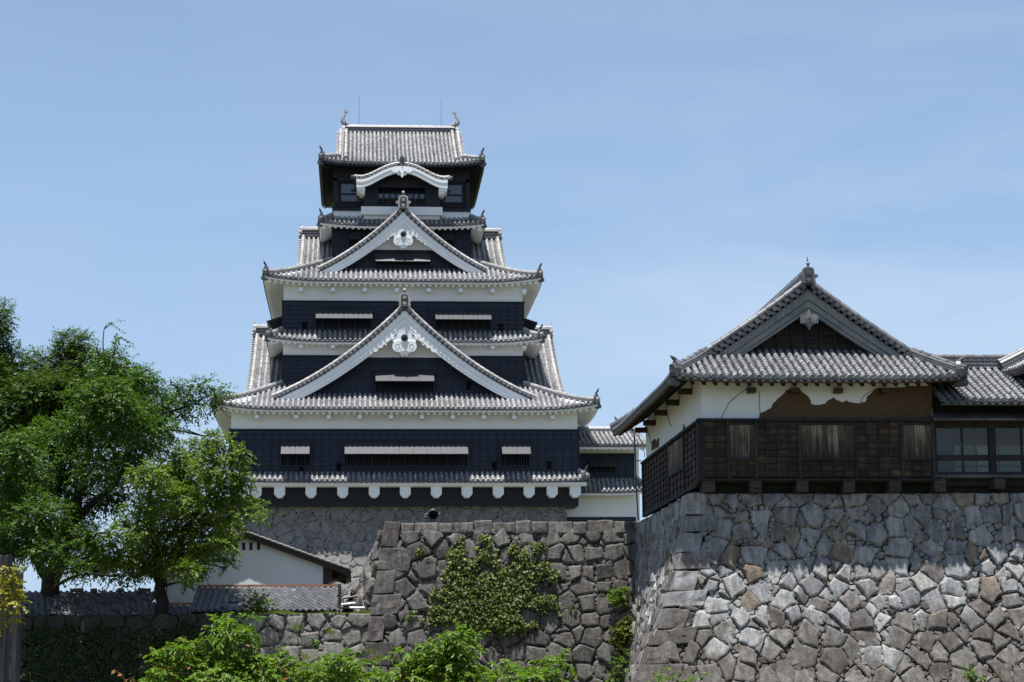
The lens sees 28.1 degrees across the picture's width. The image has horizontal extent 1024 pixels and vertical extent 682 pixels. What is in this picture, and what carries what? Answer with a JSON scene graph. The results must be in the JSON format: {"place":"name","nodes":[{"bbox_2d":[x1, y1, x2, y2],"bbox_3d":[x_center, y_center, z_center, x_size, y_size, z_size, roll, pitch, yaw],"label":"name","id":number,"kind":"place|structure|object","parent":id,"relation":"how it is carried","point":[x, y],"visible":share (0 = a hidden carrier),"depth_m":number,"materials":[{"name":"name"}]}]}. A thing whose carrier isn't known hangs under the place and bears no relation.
{"place":"outdoors","nodes":[
{"label":"outdoors","id":0,"kind":"place"},
{"bbox_2d":[0,563,32,681],"bbox_3d":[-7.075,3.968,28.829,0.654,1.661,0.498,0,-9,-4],"label":"climbing creeper","id":1,"kind":"object","parent":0,"point":[16,596],"visible":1,"depth_m":28.87,"materials":[{"name":"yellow plant"}]},
{"bbox_2d":[0,0,1023,601],"label":"sky","id":2,"kind":"structure","parent":0,"point":[668,167],"materials":[{"name":"blue"}]},
{"bbox_3d":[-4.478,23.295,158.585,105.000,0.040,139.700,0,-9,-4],"label":"terrace","id":3,"kind":"structure","parent":0,"visible":0},
{"bbox_2d":[0,296,110,609],"bbox_3d":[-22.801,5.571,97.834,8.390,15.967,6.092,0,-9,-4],"label":"evergreen tree","id":4,"kind":"object","parent":3,"relation":"on","point":[40,395],"visible":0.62,"depth_m":97.99,"materials":[{"name":"green plant"}]},
{"bbox_2d":[22,588,155,614],"bbox_3d":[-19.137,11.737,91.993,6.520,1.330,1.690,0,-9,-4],"label":"tiled fence","id":5,"kind":"object","parent":3,"relation":"on","point":[93,601],"visible":0.94,"depth_m":91.97,"materials":[{"name":"grey tile"}]},
{"bbox_2d":[0,319,240,596],"bbox_3d":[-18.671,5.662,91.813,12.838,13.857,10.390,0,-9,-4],"label":"cherry tree","id":6,"kind":"object","parent":3,"relation":"on","point":[134,424],"visible":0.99,"depth_m":90.39,"materials":[{"name":"green plant"}]},
{"bbox_2d":[68,425,278,614],"bbox_3d":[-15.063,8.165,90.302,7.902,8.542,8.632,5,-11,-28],"label":"cherry tree","id":7,"kind":"object","parent":3,"relation":"on","point":[161,564],"visible":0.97,"depth_m":89.02,"materials":[{"name":"green plant"}]},
{"bbox_2d":[168,603,190,613],"bbox_3d":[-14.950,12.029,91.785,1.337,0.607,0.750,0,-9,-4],"label":"tiled fence","id":8,"kind":"object","parent":3,"relation":"on","point":[182,609],"visible":0.66,"depth_m":91.78,"materials":[{"name":"grey tile"}]},
{"bbox_2d":[142,528,351,613],"bbox_3d":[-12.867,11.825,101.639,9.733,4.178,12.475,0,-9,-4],"label":"shed","id":9,"kind":"structure","parent":3,"relation":"on","point":[266,561],"depth_m":95.93,"materials":[{"name":"white paint"}]},
{"bbox_2d":[238,588,277,613],"bbox_3d":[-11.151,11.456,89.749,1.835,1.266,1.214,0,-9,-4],"label":"bush","id":10,"kind":"object","parent":3,"relation":"on","point":[258,607],"visible":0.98,"depth_m":89.65,"materials":[{"name":"green plant"}]},
{"bbox_2d":[189,584,344,613],"bbox_3d":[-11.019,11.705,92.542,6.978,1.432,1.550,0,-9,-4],"label":"tiled fence","id":11,"kind":"object","parent":3,"relation":"on","point":[223,599],"visible":0.88,"depth_m":92.49,"materials":[{"name":"grey tile"}]},
{"bbox_2d":[243,609,370,613],"bbox_3d":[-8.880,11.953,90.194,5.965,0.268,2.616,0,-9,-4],"label":"grass","id":12,"kind":"structure","parent":3,"relation":"on","point":[292,612],"depth_m":89.15,"materials":[{"name":"green plant"}]},
{"bbox_2d":[341,595,357,612],"bbox_3d":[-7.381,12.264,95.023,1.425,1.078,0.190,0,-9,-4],"label":"barrier","id":13,"kind":"object","parent":3,"relation":"on","point":[343,603],"visible":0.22,"depth_m":94.96,"materials":[{"name":"grey metal"}]},
{"bbox_2d":[217,506,567,611],"bbox_3d":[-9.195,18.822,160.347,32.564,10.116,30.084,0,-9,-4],"label":"stone wall","id":14,"kind":"structure","parent":3,"relation":"on","point":[346,536],"depth_m":149.58,"materials":[{"name":"grey stone"}]},
{"bbox_2d":[209,109,600,508],"bbox_3d":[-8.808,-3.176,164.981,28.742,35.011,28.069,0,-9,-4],"label":"castle keep","id":15,"kind":"structure","parent":14,"relation":"on","point":[403,353],"depth_m":154.12,"materials":[{"name":"white paint"}]},
{"bbox_2d":[280,440,310,466],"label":"window","id":16,"kind":"structure","parent":15,"relation":"in","point":[299,451],"depth_m":149.64,"materials":[{"name":"black"}]},
{"bbox_2d":[315,308,373,329],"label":"window","id":17,"kind":"structure","parent":15,"relation":"in","point":[330,316],"depth_m":155.57,"materials":[{"name":"black"}]},
{"bbox_2d":[348,230,361,248],"bbox_3d":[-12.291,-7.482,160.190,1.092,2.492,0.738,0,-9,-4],"label":"window","id":18,"kind":"structure","parent":15,"relation":"in","point":[354,237],"depth_m":160.45,"materials":[{"name":"black"}]},
{"bbox_2d":[343,440,468,466],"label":"window","id":19,"kind":"structure","parent":15,"relation":"in","point":[417,452],"depth_m":150.16,"materials":[{"name":"black"}]},
{"bbox_2d":[441,231,454,247],"bbox_3d":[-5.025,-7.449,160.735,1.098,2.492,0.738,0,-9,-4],"label":"window","id":20,"kind":"structure","parent":15,"relation":"in","point":[448,236],"depth_m":161.02,"materials":[{"name":"black"}]},
{"bbox_2d":[434,309,491,330],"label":"window","id":21,"kind":"structure","parent":15,"relation":"in","point":[454,319],"depth_m":156.25,"materials":[{"name":"black"}]},
{"bbox_2d":[500,440,530,466],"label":"window","id":22,"kind":"structure","parent":15,"relation":"in","point":[521,449],"depth_m":150.85,"materials":[{"name":"black"}]},
{"bbox_2d":[564,426,645,521],"bbox_3d":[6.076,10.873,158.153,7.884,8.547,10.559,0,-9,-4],"label":"castle wing","id":23,"kind":"structure","parent":14,"relation":"on","point":[608,459],"depth_m":154.28,"materials":[{"name":"white paint"}]},
{"bbox_2d":[587,458,616,473],"bbox_3d":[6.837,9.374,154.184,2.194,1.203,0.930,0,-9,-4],"label":"window","id":24,"kind":"structure","parent":23,"relation":"in","point":[609,465],"depth_m":154.47,"materials":[{"name":"black"}]},
{"label":"ground","id":25,"kind":"structure","parent":0,"visible":0},
{"bbox_2d":[0,554,12,681],"bbox_3d":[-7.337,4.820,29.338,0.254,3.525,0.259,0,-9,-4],"label":"wooden post","id":26,"kind":"object","parent":25,"relation":"on","point":[6,560],"visible":0.67,"depth_m":29.37,"materials":[{"name":"grey wood"}]},
{"bbox_2d":[10,570,23,681],"bbox_3d":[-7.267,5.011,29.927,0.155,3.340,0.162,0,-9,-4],"label":"wooden post","id":27,"kind":"object","parent":25,"relation":"on","point":[16,653],"visible":0.54,"depth_m":29.96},
{"bbox_2d":[111,669,139,681],"bbox_3d":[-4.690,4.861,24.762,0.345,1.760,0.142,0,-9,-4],"label":"sapling","id":28,"kind":"object","parent":25,"relation":"on","point":[120,674],"visible":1,"depth_m":24.88,"materials":[{"name":"brown plant"}]},
{"bbox_2d":[9,613,376,681],"bbox_3d":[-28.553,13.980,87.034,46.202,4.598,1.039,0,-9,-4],"label":"stone wall","id":29,"kind":"structure","parent":25,"relation":"on","point":[351,629],"depth_m":88.52,"materials":[{"name":"grey stone"}]},
{"bbox_2d":[21,621,218,681],"bbox_3d":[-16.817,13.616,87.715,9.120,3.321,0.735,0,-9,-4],"label":"creeper","id":30,"kind":"object","parent":29,"relation":"attached to","point":[125,646],"visible":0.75,"depth_m":87.69,"materials":[{"name":"green plant"}]},
{"bbox_2d":[310,637,319,648],"bbox_3d":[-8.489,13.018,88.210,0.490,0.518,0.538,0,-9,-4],"label":"bush","id":31,"kind":"object","parent":29,"relation":"on","point":[315,642],"visible":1,"depth_m":88.19,"materials":[{"name":"green plant"}]},
{"bbox_2d":[137,612,311,681],"bbox_3d":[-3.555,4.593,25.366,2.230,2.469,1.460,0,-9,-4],"label":"young cherry tree","id":32,"kind":"object","parent":25,"relation":"on","point":[232,665],"visible":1,"depth_m":25.30,"materials":[{"name":"green plant"}]},
{"bbox_2d":[294,647,399,681],"bbox_3d":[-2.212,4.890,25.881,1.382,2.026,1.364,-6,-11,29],"label":"young cherry tree","id":33,"kind":"object","parent":25,"relation":"on","point":[329,673],"visible":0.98,"depth_m":25.71,"materials":[{"name":"green plant"}]},
{"bbox_2d":[372,620,496,681],"bbox_3d":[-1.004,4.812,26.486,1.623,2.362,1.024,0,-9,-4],"label":"young cherry tree","id":34,"kind":"object","parent":25,"relation":"on","point":[426,666],"visible":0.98,"depth_m":26.47,"materials":[{"name":"green plant"}]},
{"bbox_2d":[341,520,637,681],"bbox_3d":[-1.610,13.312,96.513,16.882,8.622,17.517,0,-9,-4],"label":"stone wall","id":35,"kind":"structure","parent":25,"relation":"on","point":[592,561],"depth_m":89.16,"materials":[{"name":"grey stone"}]},
{"bbox_2d":[424,508,439,522],"bbox_3d":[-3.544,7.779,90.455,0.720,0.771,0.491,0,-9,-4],"label":"floodlight","id":36,"kind":"object","parent":35,"relation":"on","point":[433,514],"visible":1,"depth_m":90.35,"materials":[{"name":"grey metal"}]},
{"bbox_2d":[402,518,576,637],"bbox_3d":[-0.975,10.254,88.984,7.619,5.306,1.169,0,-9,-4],"label":"ivy","id":37,"kind":"object","parent":35,"relation":"attached to","point":[513,591],"visible":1,"depth_m":88.84,"materials":[{"name":"green plant"}]},
{"bbox_2d":[605,585,630,608],"bbox_3d":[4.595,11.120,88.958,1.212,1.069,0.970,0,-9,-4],"label":"bush","id":38,"kind":"object","parent":35,"relation":"on","point":[619,600],"visible":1,"depth_m":88.89,"materials":[{"name":"green plant"}]},
{"bbox_2d":[483,648,580,681],"bbox_3d":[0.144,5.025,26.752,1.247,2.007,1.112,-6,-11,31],"label":"young cherry tree","id":39,"kind":"object","parent":25,"relation":"on","point":[524,675],"visible":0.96,"depth_m":26.87,"materials":[{"name":"green plant"}]},
{"bbox_2d":[605,644,629,681],"bbox_3d":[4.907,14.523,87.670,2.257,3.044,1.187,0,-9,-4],"label":"bush","id":40,"kind":"object","parent":25,"relation":"on","point":[622,672],"visible":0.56,"depth_m":87.59,"materials":[{"name":"green plant"}]},
{"bbox_2d":[648,666,710,681],"bbox_3d":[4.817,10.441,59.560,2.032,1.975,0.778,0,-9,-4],"label":"bush","id":41,"kind":"object","parent":25,"relation":"on","point":[660,678],"visible":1,"depth_m":59.72,"materials":[{"name":"green plant"}]},
{"bbox_2d":[624,492,1023,681],"bbox_3d":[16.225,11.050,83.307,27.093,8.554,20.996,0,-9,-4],"label":"stone wall","id":42,"kind":"structure","parent":25,"relation":"on","point":[850,587],"depth_m":75.39,"materials":[{"name":"grey stone"}]},
{"bbox_2d":[289,615,687,661],"bbox_3d":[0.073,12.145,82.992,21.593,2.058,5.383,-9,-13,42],"label":"weeds","id":43,"kind":"object","parent":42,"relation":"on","point":[330,632],"visible":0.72,"depth_m":87.82,"materials":[{"name":"green plant"}]},
{"bbox_2d":[608,614,635,647],"bbox_3d":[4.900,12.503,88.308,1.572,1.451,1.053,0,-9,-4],"label":"bush","id":44,"kind":"object","parent":42,"relation":"on","point":[621,638],"visible":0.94,"depth_m":88.21,"materials":[{"name":"green plant"}]},
{"bbox_2d":[610,258,1023,516],"bbox_3d":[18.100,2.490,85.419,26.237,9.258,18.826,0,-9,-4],"label":"turret","id":45,"kind":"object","parent":42,"relation":"on","point":[803,382],"visible":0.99,"depth_m":76.77,"materials":[{"name":"white paint"}]},
{"bbox_2d":[631,429,640,519],"bbox_3d":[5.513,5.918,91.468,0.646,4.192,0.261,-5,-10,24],"label":"cable","id":46,"kind":"object","parent":45,"relation":"attached to","point":[636,474],"visible":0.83,"depth_m":91.48,"materials":[{"name":"grey metal"}]},
{"bbox_2d":[958,663,985,681],"bbox_3d":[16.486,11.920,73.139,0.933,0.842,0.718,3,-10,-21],"label":"bush","id":47,"kind":"object","parent":42,"relation":"on","point":[968,672],"visible":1,"depth_m":73.05,"materials":[{"name":"green plant"}]},
{"bbox_2d":[930,354,1023,489],"bbox_3d":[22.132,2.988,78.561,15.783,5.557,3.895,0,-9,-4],"label":"gallery","id":48,"kind":"object","parent":42,"relation":"on","point":[979,430],"visible":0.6,"depth_m":77.62,"materials":[{"name":"grey wood"}]},
{"bbox_2d":[935,428,963,472],"bbox_3d":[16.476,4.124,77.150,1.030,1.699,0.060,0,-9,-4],"label":"window","id":49,"kind":"structure","parent":48,"relation":"in","point":[935,428],"depth_m":77.11,"materials":[{"name":"brown"}]},
{"bbox_2d":[962,428,989,472],"bbox_3d":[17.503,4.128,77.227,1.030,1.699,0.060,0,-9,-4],"label":"window","id":50,"kind":"structure","parent":48,"relation":"in","point":[962,428],"depth_m":77.18,"materials":[{"name":"brown"}]},
{"bbox_2d":[994,428,1022,472],"bbox_3d":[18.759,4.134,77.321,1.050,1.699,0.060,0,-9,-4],"label":"window","id":51,"kind":"structure","parent":48,"relation":"in","point":[994,428],"depth_m":77.28,"materials":[{"name":"brown"}]},
{"bbox_2d":[997,347,1023,376],"bbox_3d":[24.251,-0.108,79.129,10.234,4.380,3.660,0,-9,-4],"label":"hall roof","id":52,"kind":"structure","parent":48,"relation":"on","point":[1011,363],"depth_m":80.11,"materials":[{"name":"tile"}]},
{"bbox_2d":[1021,428,1023,472],"bbox_3d":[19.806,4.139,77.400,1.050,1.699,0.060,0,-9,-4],"label":"window","id":53,"kind":"structure","parent":48,"relation":"in","point":[1021,428],"depth_m":77.35,"materials":[{"name":"brown"}]},
{"bbox_2d":[979,672,1001,681],"bbox_3d":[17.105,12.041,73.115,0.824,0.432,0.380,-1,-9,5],"label":"bush","id":54,"kind":"object","parent":42,"relation":"on","point":[983,676],"visible":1,"depth_m":73.06,"materials":[{"name":"green plant"}]}
]}

